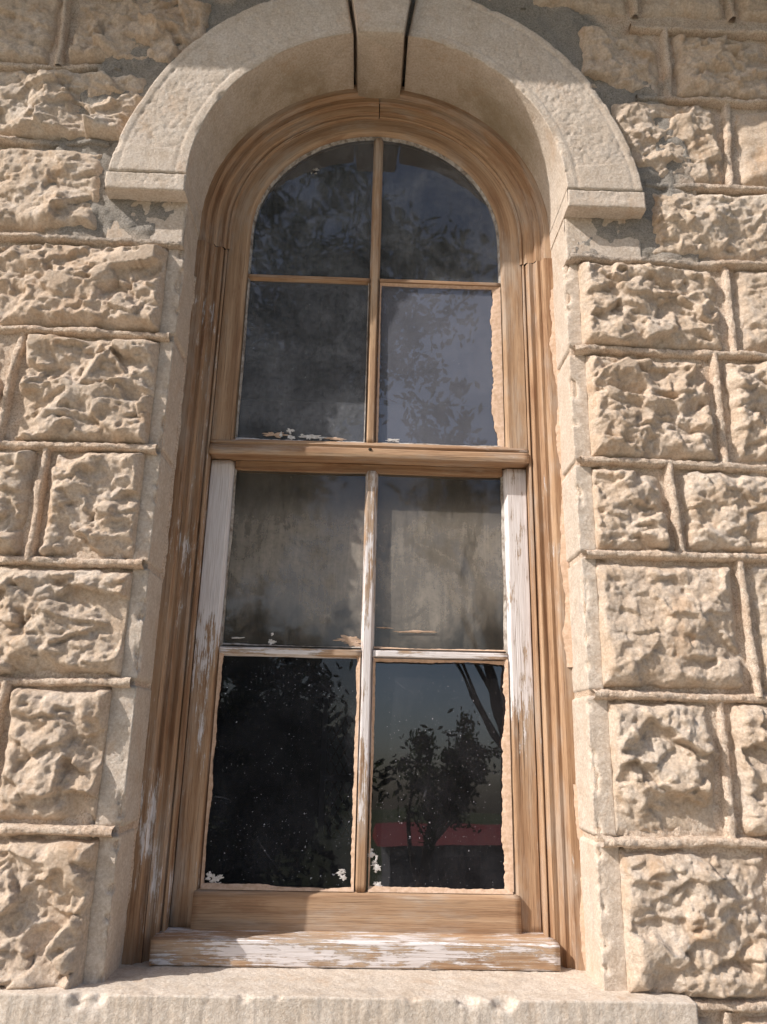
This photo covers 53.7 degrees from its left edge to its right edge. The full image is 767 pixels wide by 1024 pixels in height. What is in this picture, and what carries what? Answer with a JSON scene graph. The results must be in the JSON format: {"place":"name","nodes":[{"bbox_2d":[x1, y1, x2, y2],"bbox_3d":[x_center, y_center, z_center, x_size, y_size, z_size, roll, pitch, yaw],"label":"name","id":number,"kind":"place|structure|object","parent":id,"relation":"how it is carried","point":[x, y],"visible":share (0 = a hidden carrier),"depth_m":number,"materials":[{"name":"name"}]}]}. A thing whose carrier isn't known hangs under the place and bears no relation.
{"place":"outdoors","nodes":[
{"label":"outdoors","id":0,"kind":"place"},
{"bbox_2d":[321,836,351,886],"bbox_3d":[-0.337,2.969,5.787,0.280,0.900,0.200,2,-17,-1],"label":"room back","id":1,"kind":"object","parent":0,"point":[336,854],"visible":0.14,"depth_m":5.77,"materials":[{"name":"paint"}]},
{"bbox_2d":[324,699,356,836],"bbox_3d":[-0.318,2.042,6.087,0.280,1.050,0.005,2,-17,-1],"label":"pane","id":2,"kind":"object","parent":1,"relation":"on","point":[339,768],"visible":0.57,"depth_m":6.08,"materials":[{"name":"glass"}]},
{"bbox_3d":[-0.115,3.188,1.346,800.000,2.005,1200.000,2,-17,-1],"label":"ground","id":3,"kind":"structure","parent":0,"visible":0},
{"bbox_2d":[0,0,766,1023],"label":"mortar bed","id":4,"kind":"object","parent":3,"relation":"on","point":[558,28],"visible":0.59,"depth_m":2.55,"materials":[{"name":"concrete"}]},
{"bbox_2d":[0,331,27,440],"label":"mortar bead","id":5,"kind":"object","parent":4,"relation":"attached to","point":[6,404],"visible":0.96,"depth_m":2.35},
{"bbox_2d":[0,450,37,555],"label":"rock face block","id":6,"kind":"object","parent":4,"relation":"attached to","point":[17,470],"visible":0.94,"depth_m":2.24,"materials":[{"name":"stone"}]},
{"bbox_2d":[0,0,62,64],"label":"rock face block","id":7,"kind":"object","parent":4,"relation":"attached to","point":[28,31],"visible":0.93,"depth_m":2.75,"materials":[{"name":"stone"}]},
{"bbox_2d":[24,447,52,559],"bbox_3d":[-1.029,-0.032,2.252,0.038,0.361,0.037,2,-17,-1],"label":"mortar bead","id":8,"kind":"object","parent":4,"relation":"attached to","point":[40,488],"visible":1,"depth_m":2.25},
{"bbox_2d":[0,836,99,989],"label":"rock face block","id":9,"kind":"object","parent":4,"relation":"attached to","point":[44,934],"visible":0.96,"depth_m":1.94,"materials":[{"name":"stone"}]},
{"bbox_2d":[0,148,102,232],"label":"rock face block","id":10,"kind":"object","parent":4,"relation":"attached to","point":[31,199],"visible":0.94,"depth_m":2.55,"materials":[{"name":"stone"}]},
{"bbox_2d":[0,135,109,148],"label":"mortar bead","id":11,"kind":"object","parent":4,"relation":"attached to","point":[9,141],"visible":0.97,"depth_m":2.62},
{"bbox_2d":[0,687,111,821],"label":"rock face block","id":12,"kind":"object","parent":4,"relation":"attached to","point":[54,752],"visible":1,"depth_m":2.04,"materials":[{"name":"stone"}]},
{"bbox_2d":[0,822,114,837],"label":"mortar bead","id":13,"kind":"object","parent":4,"relation":"attached to","point":[14,829],"visible":1,"depth_m":1.99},
{"bbox_2d":[0,61,120,73],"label":"mortar bead","id":14,"kind":"object","parent":4,"relation":"attached to","point":[35,68],"visible":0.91,"depth_m":2.71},
{"bbox_2d":[0,676,130,687],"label":"mortar bead","id":15,"kind":"object","parent":4,"relation":"attached to","point":[118,682],"visible":1,"depth_m":2.10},
{"bbox_2d":[0,565,132,676],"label":"rock face block","id":16,"kind":"object","parent":4,"relation":"attached to","point":[65,621],"visible":1,"depth_m":2.14,"materials":[{"name":"stone"}]},
{"bbox_2d":[0,556,143,569],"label":"mortar bead","id":17,"kind":"object","parent":4,"relation":"attached to","point":[66,562],"visible":1,"depth_m":2.20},
{"bbox_2d":[0,69,146,140],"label":"rock face block","id":18,"kind":"object","parent":4,"relation":"attached to","point":[41,104],"visible":0.91,"depth_m":2.64,"materials":[{"name":"stone"}]},
{"bbox_2d":[0,440,156,454],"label":"mortar bead","id":19,"kind":"object","parent":4,"relation":"attached to","point":[79,447],"visible":0.96,"depth_m":2.30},
{"bbox_2d":[0,243,168,333],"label":"rock face block","id":20,"kind":"object","parent":4,"relation":"attached to","point":[51,286],"visible":0.97,"depth_m":2.44,"materials":[{"name":"stone"}]},
{"bbox_2d":[0,325,170,341],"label":"mortar bead","id":21,"kind":"object","parent":4,"relation":"attached to","point":[85,332],"visible":0.96,"depth_m":2.41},
{"bbox_2d":[15,334,159,443],"bbox_3d":[-0.929,-0.384,2.361,0.425,0.372,0.082,2,-17,-1],"label":"rock face block","id":22,"kind":"object","parent":4,"relation":"attached to","point":[82,391],"visible":0.97,"depth_m":2.34,"materials":[{"name":"stone"}]},
{"bbox_2d":[0,232,180,249],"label":"mortar bead","id":23,"kind":"object","parent":4,"relation":"attached to","point":[35,237],"visible":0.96,"depth_m":2.51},
{"bbox_2d":[39,452,145,558],"bbox_3d":[-0.869,-0.029,2.257,0.280,0.348,0.081,2,-17,-1],"label":"rock face block","id":24,"kind":"object","parent":4,"relation":"attached to","point":[94,502],"visible":0.98,"depth_m":2.24,"materials":[{"name":"stone"}]},
{"bbox_2d":[83,828,134,983],"bbox_3d":[-0.741,1.063,2.064,0.063,0.375,0.215,2,-17,-1],"label":"quoin margin","id":25,"kind":"object","parent":4,"relation":"attached to","point":[104,951],"visible":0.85,"depth_m":1.99,"materials":[{"name":"stone"}]},
{"bbox_2d":[95,685,150,826],"bbox_3d":[-0.738,0.693,2.174,0.081,0.376,0.215,2,-17,-1],"label":"quoin margin","id":26,"kind":"object","parent":4,"relation":"attached to","point":[123,761],"visible":0.9,"depth_m":2.09,"materials":[{"name":"stone"}]},
{"bbox_2d":[92,250,183,981],"bbox_3d":[-0.744,0.192,2.328,0.096,2.190,0.205,2,-17,-1],"label":"joint filling","id":27,"kind":"object","parent":4,"relation":"attached to","point":[117,829],"visible":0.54,"depth_m":2.23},
{"bbox_2d":[69,0,211,64],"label":"rock face block","id":28,"kind":"object","parent":4,"relation":"attached to","point":[161,29],"visible":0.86,"depth_m":2.74,"materials":[{"name":"stone"}]},
{"bbox_2d":[121,568,161,683],"bbox_3d":[-0.722,0.348,2.277,0.058,0.327,0.214,2,-17,-1],"label":"quoin margin","id":29,"kind":"object","parent":4,"relation":"attached to","point":[141,634],"visible":0.84,"depth_m":2.20,"materials":[{"name":"stone"}]},
{"bbox_2d":[133,452,171,571],"bbox_3d":[-0.718,0.011,2.377,0.058,0.354,0.215,2,-17,-1],"label":"quoin margin","id":30,"kind":"object","parent":4,"relation":"attached to","point":[151,533],"visible":0.81,"depth_m":2.30,"materials":[{"name":"stone"}]},
{"bbox_2d":[149,341,183,462],"bbox_3d":[-0.707,-0.347,2.484,0.055,0.377,0.214,2,-17,-1],"label":"quoin margin","id":31,"kind":"object","parent":4,"relation":"attached to","point":[167,394],"visible":0.88,"depth_m":2.41,"materials":[{"name":"stone"}]},
{"bbox_2d":[159,249,193,356],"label":"quoin margin","id":32,"kind":"object","parent":4,"relation":"attached to","point":[175,325],"visible":0.9,"depth_m":2.51,"materials":[{"name":"stone"}]},
{"bbox_2d":[104,0,645,287],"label":"stone arch surround","id":33,"kind":"object","parent":4,"relation":"attached to","point":[212,97],"visible":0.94,"depth_m":2.70,"materials":[{"name":"stone"}]},
{"bbox_2d":[553,264,581,369],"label":"quoin margin","id":34,"kind":"object","parent":4,"relation":"attached to","point":[567,317],"visible":0.85,"depth_m":2.54,"materials":[{"name":"stone"}]},
{"bbox_2d":[557,355,590,475],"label":"quoin margin","id":35,"kind":"object","parent":4,"relation":"attached to","point":[575,443],"visible":0.85,"depth_m":2.44,"materials":[{"name":"stone"}]},
{"bbox_2d":[562,465,595,561],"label":"quoin margin","id":36,"kind":"object","parent":4,"relation":"attached to","point":[579,522],"visible":0.88,"depth_m":2.34,"materials":[{"name":"stone"}]},
{"bbox_2d":[533,0,625,17],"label":"rock face block","id":37,"kind":"object","parent":4,"relation":"attached to","point":[612,8],"visible":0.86,"depth_m":2.87,"materials":[{"name":"stone"}]},
{"bbox_2d":[568,557,603,692],"bbox_3d":[0.613,0.353,2.320,0.056,0.398,0.214,2,-17,-1],"label":"quoin margin","id":38,"kind":"object","parent":4,"relation":"attached to","point":[584,678],"visible":0.88,"depth_m":2.25,"materials":[{"name":"stone"}]},
{"bbox_2d":[559,265,612,947],"bbox_3d":[0.639,0.232,2.362,0.096,2.190,0.205,2,-17,-1],"label":"joint filling","id":39,"kind":"object","parent":4,"relation":"attached to","point":[597,837],"visible":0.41,"depth_m":2.26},
{"bbox_2d":[572,696,617,836],"bbox_3d":[0.607,0.732,2.207,0.071,0.376,0.215,2,-17,-1],"label":"quoin margin","id":40,"kind":"object","parent":4,"relation":"attached to","point":[591,735],"visible":0.87,"depth_m":2.13,"materials":[{"name":"stone"}]},
{"bbox_2d":[579,836,626,990],"bbox_3d":[0.603,1.102,2.097,0.075,0.375,0.215,2,-17,-1],"label":"quoin margin","id":41,"kind":"object","parent":4,"relation":"attached to","point":[601,890],"visible":0.81,"depth_m":2.02,"materials":[{"name":"stone"}]},
{"bbox_2d":[578,25,659,95],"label":"rock face block","id":42,"kind":"object","parent":4,"relation":"attached to","point":[605,53],"visible":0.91,"depth_m":2.78,"materials":[{"name":"stone"}]},
{"bbox_2d":[591,469,669,550],"bbox_3d":[0.756,-0.009,2.306,0.229,0.276,0.083,2,-17,-1],"label":"rock face block","id":43,"kind":"object","parent":4,"relation":"attached to","point":[628,509],"visible":0.93,"depth_m":2.29,"materials":[{"name":"stone"}]},
{"bbox_2d":[578,262,721,350],"bbox_3d":[0.891,-0.682,2.512,0.479,0.332,0.086,2,-17,-1],"label":"rock face block","id":44,"kind":"object","parent":4,"relation":"attached to","point":[620,302],"visible":0.99,"depth_m":2.49,"materials":[{"name":"stone"}]},
{"bbox_2d":[585,355,715,461],"bbox_3d":[0.851,-0.331,2.408,0.402,0.369,0.088,2,-17,-1],"label":"rock face block","id":45,"kind":"object","parent":4,"relation":"attached to","point":[646,408],"visible":0.98,"depth_m":2.38,"materials":[{"name":"stone"}]},
{"bbox_2d":[608,701,716,836],"bbox_3d":[0.781,0.708,2.094,0.298,0.369,0.083,2,-17,-1],"label":"rock face block","id":46,"kind":"object","parent":4,"relation":"attached to","point":[663,763],"visible":1,"depth_m":2.08,"materials":[{"name":"stone"}]},
{"bbox_2d":[611,102,721,184],"bbox_3d":[0.996,-1.316,2.715,0.421,0.358,0.155,-2,-17,10],"label":"rock face block","id":47,"kind":"object","parent":4,"relation":"attached to","point":[693,128],"visible":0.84,"depth_m":2.69,"materials":[{"name":"stone"}]},
{"bbox_2d":[568,253,766,271],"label":"mortar bead","id":48,"kind":"object","parent":4,"relation":"attached to","point":[717,266],"visible":0.92,"depth_m":2.55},
{"bbox_2d":[596,561,742,689],"bbox_3d":[0.839,0.328,2.210,0.418,0.381,0.085,2,-17,-1],"label":"rock face block","id":49,"kind":"object","parent":4,"relation":"attached to","point":[671,627],"visible":1,"depth_m":2.19,"materials":[{"name":"stone"}]},
{"bbox_2d":[573,344,766,362],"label":"mortar bead","id":50,"kind":"object","parent":4,"relation":"attached to","point":[622,351],"visible":1,"depth_m":2.46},
{"bbox_2d":[580,456,766,474],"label":"mortar bead","id":51,"kind":"object","parent":4,"relation":"attached to","point":[687,465],"visible":1,"depth_m":2.35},
{"bbox_2d":[662,463,684,551],"bbox_3d":[0.888,-0.008,2.309,0.049,0.292,0.035,2,-17,-1],"label":"mortar bead","id":52,"kind":"object","parent":4,"relation":"attached to","point":[673,509],"visible":0.98,"depth_m":2.31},
{"bbox_2d":[585,549,766,563],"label":"mortar bead","id":53,"kind":"object","parent":4,"relation":"attached to","point":[669,556],"visible":0.99,"depth_m":2.26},
{"bbox_2d":[592,689,766,704],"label":"mortar bead","id":54,"kind":"object","parent":4,"relation":"attached to","point":[664,697],"visible":1,"depth_m":2.15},
{"bbox_2d":[640,0,721,20],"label":"rock face block","id":55,"kind":"object","parent":4,"relation":"attached to","point":[700,9],"visible":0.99,"depth_m":2.88,"materials":[{"name":"stone"}]},
{"bbox_2d":[601,834,766,848],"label":"mortar bead","id":56,"kind":"object","parent":4,"relation":"attached to","point":[649,842],"visible":1,"depth_m":2.03,"materials":[{"name":"concrete"}]},
{"bbox_2d":[619,847,766,998],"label":"rock face block","id":57,"kind":"object","parent":4,"relation":"attached to","point":[695,924],"visible":0.97,"depth_m":1.97,"materials":[{"name":"stone"}]},
{"bbox_2d":[628,23,766,41],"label":"mortar bead","id":58,"kind":"object","parent":4,"relation":"attached to","point":[742,34],"visible":0.97,"depth_m":2.85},
{"bbox_2d":[635,94,766,109],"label":"mortar bead","id":59,"kind":"object","parent":4,"relation":"attached to","point":[718,102],"visible":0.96,"depth_m":2.75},
{"bbox_2d":[645,182,766,195],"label":"mortar bead","id":60,"kind":"object","parent":4,"relation":"attached to","point":[717,189],"visible":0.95,"depth_m":2.64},
{"bbox_2d":[651,192,766,260],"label":"rock face block","id":61,"kind":"object","parent":4,"relation":"attached to","point":[720,226],"visible":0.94,"depth_m":2.58,"materials":[{"name":"stone"}]},
{"bbox_2d":[670,34,766,100],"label":"rock face block","id":62,"kind":"object","parent":4,"relation":"attached to","point":[723,66],"visible":0.94,"depth_m":2.78,"materials":[{"name":"stone"}]},
{"bbox_2d":[708,353,728,462],"bbox_3d":[1.071,-0.328,2.411,0.036,0.384,0.034,2,-17,-1],"label":"mortar bead","id":63,"kind":"object","parent":4,"relation":"attached to","point":[715,384],"visible":0.99,"depth_m":2.41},
{"bbox_2d":[679,471,766,552],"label":"rock face block","id":64,"kind":"object","parent":4,"relation":"attached to","point":[726,513],"visible":0.94,"depth_m":2.30,"materials":[{"name":"stone"}]},
{"bbox_2d":[715,702,736,838],"bbox_3d":[0.949,0.710,2.102,0.041,0.383,0.029,2,-17,-1],"label":"mortar bead","id":65,"kind":"object","parent":4,"relation":"attached to","point":[729,817],"visible":0.99,"depth_m":2.09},
{"bbox_2d":[720,103,733,184],"bbox_3d":[1.236,-1.316,2.710,0.059,0.374,0.035,2,-17,-1],"label":"mortar bead","id":66,"kind":"object","parent":4,"relation":"attached to","point":[725,115],"visible":0.98,"depth_m":2.70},
{"bbox_2d":[690,997,766,1012],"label":"mortar bead","id":67,"kind":"object","parent":4,"relation":"attached to","point":[733,1005],"visible":0.07,"depth_m":1.92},
{"bbox_2d":[720,267,737,350],"bbox_3d":[1.151,-0.675,2.520,0.034,0.340,0.028,2,-17,-1],"label":"mortar bead","id":68,"kind":"object","parent":4,"relation":"attached to","point":[726,287],"visible":1,"depth_m":2.52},
{"bbox_2d":[722,361,766,461],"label":"rock face block","id":69,"kind":"object","parent":4,"relation":"attached to","point":[745,385],"visible":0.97,"depth_m":2.39,"materials":[{"name":"stone"}]},
{"bbox_2d":[732,560,762,696],"bbox_3d":[1.066,0.333,2.214,0.046,0.404,0.035,2,-17,-1],"label":"mortar bead","id":70,"kind":"object","parent":4,"relation":"attached to","point":[754,669],"visible":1,"depth_m":2.21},
{"bbox_2d":[729,703,766,836],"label":"rock face block","id":71,"kind":"object","parent":4,"relation":"attached to","point":[748,729],"visible":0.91,"depth_m":2.09,"materials":[{"name":"stone"}]},
{"bbox_2d":[733,271,766,352],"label":"rock face block","id":72,"kind":"object","parent":4,"relation":"attached to","point":[750,294],"visible":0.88,"depth_m":2.51,"materials":[{"name":"stone"}]},
{"bbox_2d":[734,112,766,186],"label":"rock face block","id":73,"kind":"object","parent":4,"relation":"attached to","point":[750,130],"visible":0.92,"depth_m":2.71,"materials":[{"name":"stone"}]},
{"bbox_2d":[734,0,766,22],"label":"rock face block","id":74,"kind":"object","parent":4,"relation":"attached to","point":[751,10],"visible":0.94,"depth_m":2.88,"materials":[{"name":"stone"}]},
{"bbox_2d":[750,566,766,689],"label":"rock face block","id":75,"kind":"object","parent":4,"relation":"attached to","point":[759,602],"visible":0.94,"depth_m":2.23,"materials":[{"name":"stone"}]},
{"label":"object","id":76,"kind":"object","parent":3,"relation":"on","visible":0},
{"bbox_2d":[0,961,698,1023],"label":"sill slab","id":77,"kind":"structure","parent":76,"relation":"attached to","point":[144,992],"depth_m":1.86,"materials":[{"name":"stone"}]},
{"bbox_2d":[124,276,195,936],"bbox_3d":[-0.692,0.196,2.373,0.015,2.150,0.014,2,-17,-1],"label":"putty","id":78,"kind":"object","parent":77,"relation":"on","point":[136,822],"visible":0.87,"depth_m":2.44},
{"bbox_2d":[121,118,585,970],"bbox_3d":[-0.049,-0.127,2.593,1.322,2.946,0.183,2,-17,-1],"label":"arched sash window","id":79,"kind":"structure","parent":77,"relation":"on","point":[215,358],"depth_m":2.49,"materials":[{"name":"brown wood"}]},
{"bbox_2d":[198,84,378,248],"bbox_3d":[-0.354,-1.304,2.937,0.659,0.745,0.175,2,-17,-1],"label":"arch casing","id":80,"kind":"object","parent":79,"relation":"attached to","point":[253,150],"visible":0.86,"depth_m":2.90,"materials":[{"name":"brown wood"}]},
{"bbox_2d":[248,274,369,285],"bbox_3d":[-0.273,-0.857,2.789,0.445,0.025,0.020,2,-17,-1],"label":"cross bar","id":81,"kind":"object","parent":79,"relation":"attached to","point":[308,279],"visible":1,"depth_m":2.78,"materials":[{"name":"brown wood"}]},
{"bbox_2d":[248,137,500,282],"bbox_3d":[-0.025,-1.164,2.888,0.931,0.638,0.015,2,-17,-1],"label":"putty","id":82,"kind":"object","parent":79,"relation":"attached to","point":[384,139],"visible":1,"depth_m":2.94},
{"bbox_2d":[380,86,550,264],"bbox_3d":[0.307,-1.276,2.950,0.659,0.766,0.175,2,-17,-1],"label":"arch casing","id":83,"kind":"object","parent":79,"relation":"attached to","point":[495,153],"visible":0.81,"depth_m":2.92,"materials":[{"name":"brown wood"}]},
{"bbox_2d":[549,289,572,666],"bbox_3d":[0.586,-0.159,2.525,0.031,1.330,0.012,-4,-17,16],"label":"putty","id":84,"kind":"object","parent":79,"relation":"attached to","point":[566,631],"visible":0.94,"depth_m":2.44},
{"bbox_2d":[149,927,560,970],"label":"wood sill","id":85,"kind":"structure","parent":77,"relation":"on","point":[188,946],"depth_m":2.09,"materials":[{"name":"paint"}]},
{"bbox_2d":[169,460,236,926],"bbox_3d":[-0.565,0.518,2.418,0.080,1.436,0.060,2,-17,-1],"label":"sash stile","id":86,"kind":"object","parent":85,"relation":"on","point":[190,837],"visible":0.81,"depth_m":2.37,"materials":[{"name":"white wood"}]},
{"bbox_2d":[190,886,521,933],"bbox_3d":[-0.077,1.171,2.232,0.954,0.105,0.076,2,-17,-1],"label":"sash bottom rail","id":87,"kind":"object","parent":85,"relation":"on","point":[366,911],"visible":0.88,"depth_m":2.20,"materials":[{"name":"beige wood"}]},
{"bbox_2d":[200,652,223,886],"bbox_3d":[-0.524,0.776,2.328,0.013,0.680,0.014,2,-17,-1],"label":"putty","id":88,"kind":"object","parent":87,"relation":"on","point":[218,689],"visible":1,"depth_m":2.33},
{"bbox_2d":[201,883,353,891],"bbox_3d":[-0.312,1.105,2.231,0.448,0.016,0.014,2,-17,-1],"label":"putty","id":89,"kind":"object","parent":87,"relation":"on","point":[216,886],"visible":1,"depth_m":2.23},
{"bbox_2d":[350,656,359,887],"bbox_3d":[-0.088,0.790,2.342,0.014,0.680,0.014,2,-17,-1],"label":"putty","id":90,"kind":"object","parent":87,"relation":"on","point":[354,789],"visible":1,"depth_m":2.34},
{"bbox_2d":[354,471,378,891],"bbox_3d":[-0.053,0.493,2.433,0.047,1.314,0.038,2,-17,-1],"label":"vertical bar","id":91,"kind":"object","parent":87,"relation":"on","point":[367,639],"visible":0.94,"depth_m":2.41,"materials":[{"name":"white wood"}]},
{"bbox_2d":[219,645,361,658],"bbox_3d":[-0.298,0.450,2.442,0.454,0.034,0.029,2,-17,-1],"label":"cross bar","id":92,"kind":"object","parent":91,"relation":"attached to","point":[299,652],"visible":0.99,"depth_m":2.43,"materials":[{"name":"white wood"}]},
{"bbox_2d":[228,524,363,617],"bbox_3d":[-0.289,0.149,2.540,0.466,0.628,0.004,2,-17,-1],"label":"glass pane","id":93,"kind":"object","parent":92,"relation":"on","point":[351,556],"visible":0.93,"depth_m":2.54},
{"bbox_2d":[235,460,501,480],"bbox_3d":[-0.049,-0.144,2.637,0.920,0.030,0.050,2,-17,-1],"label":"sash top rail","id":94,"kind":"object","parent":91,"relation":"on","point":[340,469],"visible":0.98,"depth_m":2.62,"materials":[{"name":"brown wood"}]},
{"bbox_2d":[209,439,528,469],"bbox_3d":[-0.047,-0.201,2.609,1.082,0.065,0.095,2,-17,-1],"label":"meeting rail","id":95,"kind":"object","parent":94,"relation":"on","point":[503,458],"visible":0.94,"depth_m":2.57,"materials":[{"name":"brown wood"}]},
{"bbox_2d":[365,138,383,442],"bbox_3d":[-0.033,-0.845,2.790,0.042,1.279,0.027,2,-17,-1],"label":"vertical bar","id":96,"kind":"object","parent":95,"relation":"on","point":[373,325],"visible":1,"depth_m":2.77,"materials":[{"name":"beige wood"}]},
{"bbox_2d":[490,287,503,446],"bbox_3d":[0.404,-0.525,2.710,0.043,0.630,0.008,-3,-17,14],"label":"putty","id":97,"kind":"object","parent":95,"relation":"on","point":[497,389],"visible":1,"depth_m":2.70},
{"bbox_2d":[373,649,507,660],"bbox_3d":[0.183,0.464,2.454,0.436,0.034,0.029,2,-17,-1],"label":"cross bar","id":98,"kind":"object","parent":91,"relation":"attached to","point":[437,655],"visible":1,"depth_m":2.44,"materials":[{"name":"white wood"}]},
{"bbox_2d":[368,886,512,893],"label":"putty","id":99,"kind":"object","parent":87,"relation":"on","point":[429,890],"visible":1,"depth_m":2.24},
{"bbox_2d":[501,659,513,891],"bbox_3d":[0.379,0.803,2.351,0.035,0.680,0.010,-5,-18,19],"label":"putty","id":100,"kind":"object","parent":87,"relation":"on","point":[507,836],"visible":1,"depth_m":2.32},
{"bbox_2d":[500,469,541,932],"bbox_3d":[0.437,0.547,2.442,0.080,1.436,0.060,2,-17,-1],"label":"sash stile","id":101,"kind":"object","parent":85,"relation":"on","point":[526,869],"visible":0.84,"depth_m":2.40,"materials":[{"name":"white wood"}]},
{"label":"room floor","id":102,"kind":"structure","parent":0,"visible":0},
{"bbox_2d":[204,399,340,886],"bbox_3d":[-1.558,1.184,6.278,2.240,4.550,0.200,2,-17,-1],"label":"room back","id":103,"kind":"object","parent":102,"relation":"on","point":[261,606],"visible":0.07,"depth_m":6.15,"materials":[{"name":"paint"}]},
{"bbox_2d":[318,697,353,838],"bbox_3d":[-0.314,2.004,5.960,0.360,1.050,0.060,2,-17,-1],"label":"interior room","id":104,"kind":"object","parent":103,"relation":"attached to","point":[324,777],"visible":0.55,"depth_m":5.91,"materials":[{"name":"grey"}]},
{"bbox_2d":[318,697,328,838],"bbox_3d":[-0.473,1.999,5.957,0.040,1.050,0.060,2,-17,-1],"label":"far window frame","id":105,"kind":"structure","parent":104,"relation":"in","point":[325,700],"depth_m":5.92,"materials":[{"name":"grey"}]},
{"bbox_2d":[324,698,356,836],"bbox_3d":[-0.317,2.032,6.056,0.287,1.056,0.001,2,-17,-1],"label":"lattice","id":106,"kind":"object","parent":103,"relation":"attached to","point":[334,769],"visible":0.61,"depth_m":6.06,"materials":[{"name":"black plant"}]},
{"bbox_2d":[214,143,535,406],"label":"room ceiling","id":107,"kind":"structure","parent":103,"relation":"on","point":[306,341],"depth_m":5.11,"materials":[{"name":"glass"}]},
{"bbox_2d":[329,402,365,698],"bbox_3d":[-0.279,0.286,6.587,0.280,2.600,0.200,2,-17,-1],"label":"room back","id":108,"kind":"object","parent":107,"relation":"hanging from","point":[346,614],"visible":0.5,"depth_m":6.44,"materials":[{"name":"paint"}]},
{"bbox_2d":[370,404,505,888],"bbox_3d":[1.080,1.261,6.342,2.480,4.550,0.200,2,-17,-1],"label":"room back","id":109,"kind":"object","parent":102,"relation":"on","point":[455,519],"depth_m":6.19,"materials":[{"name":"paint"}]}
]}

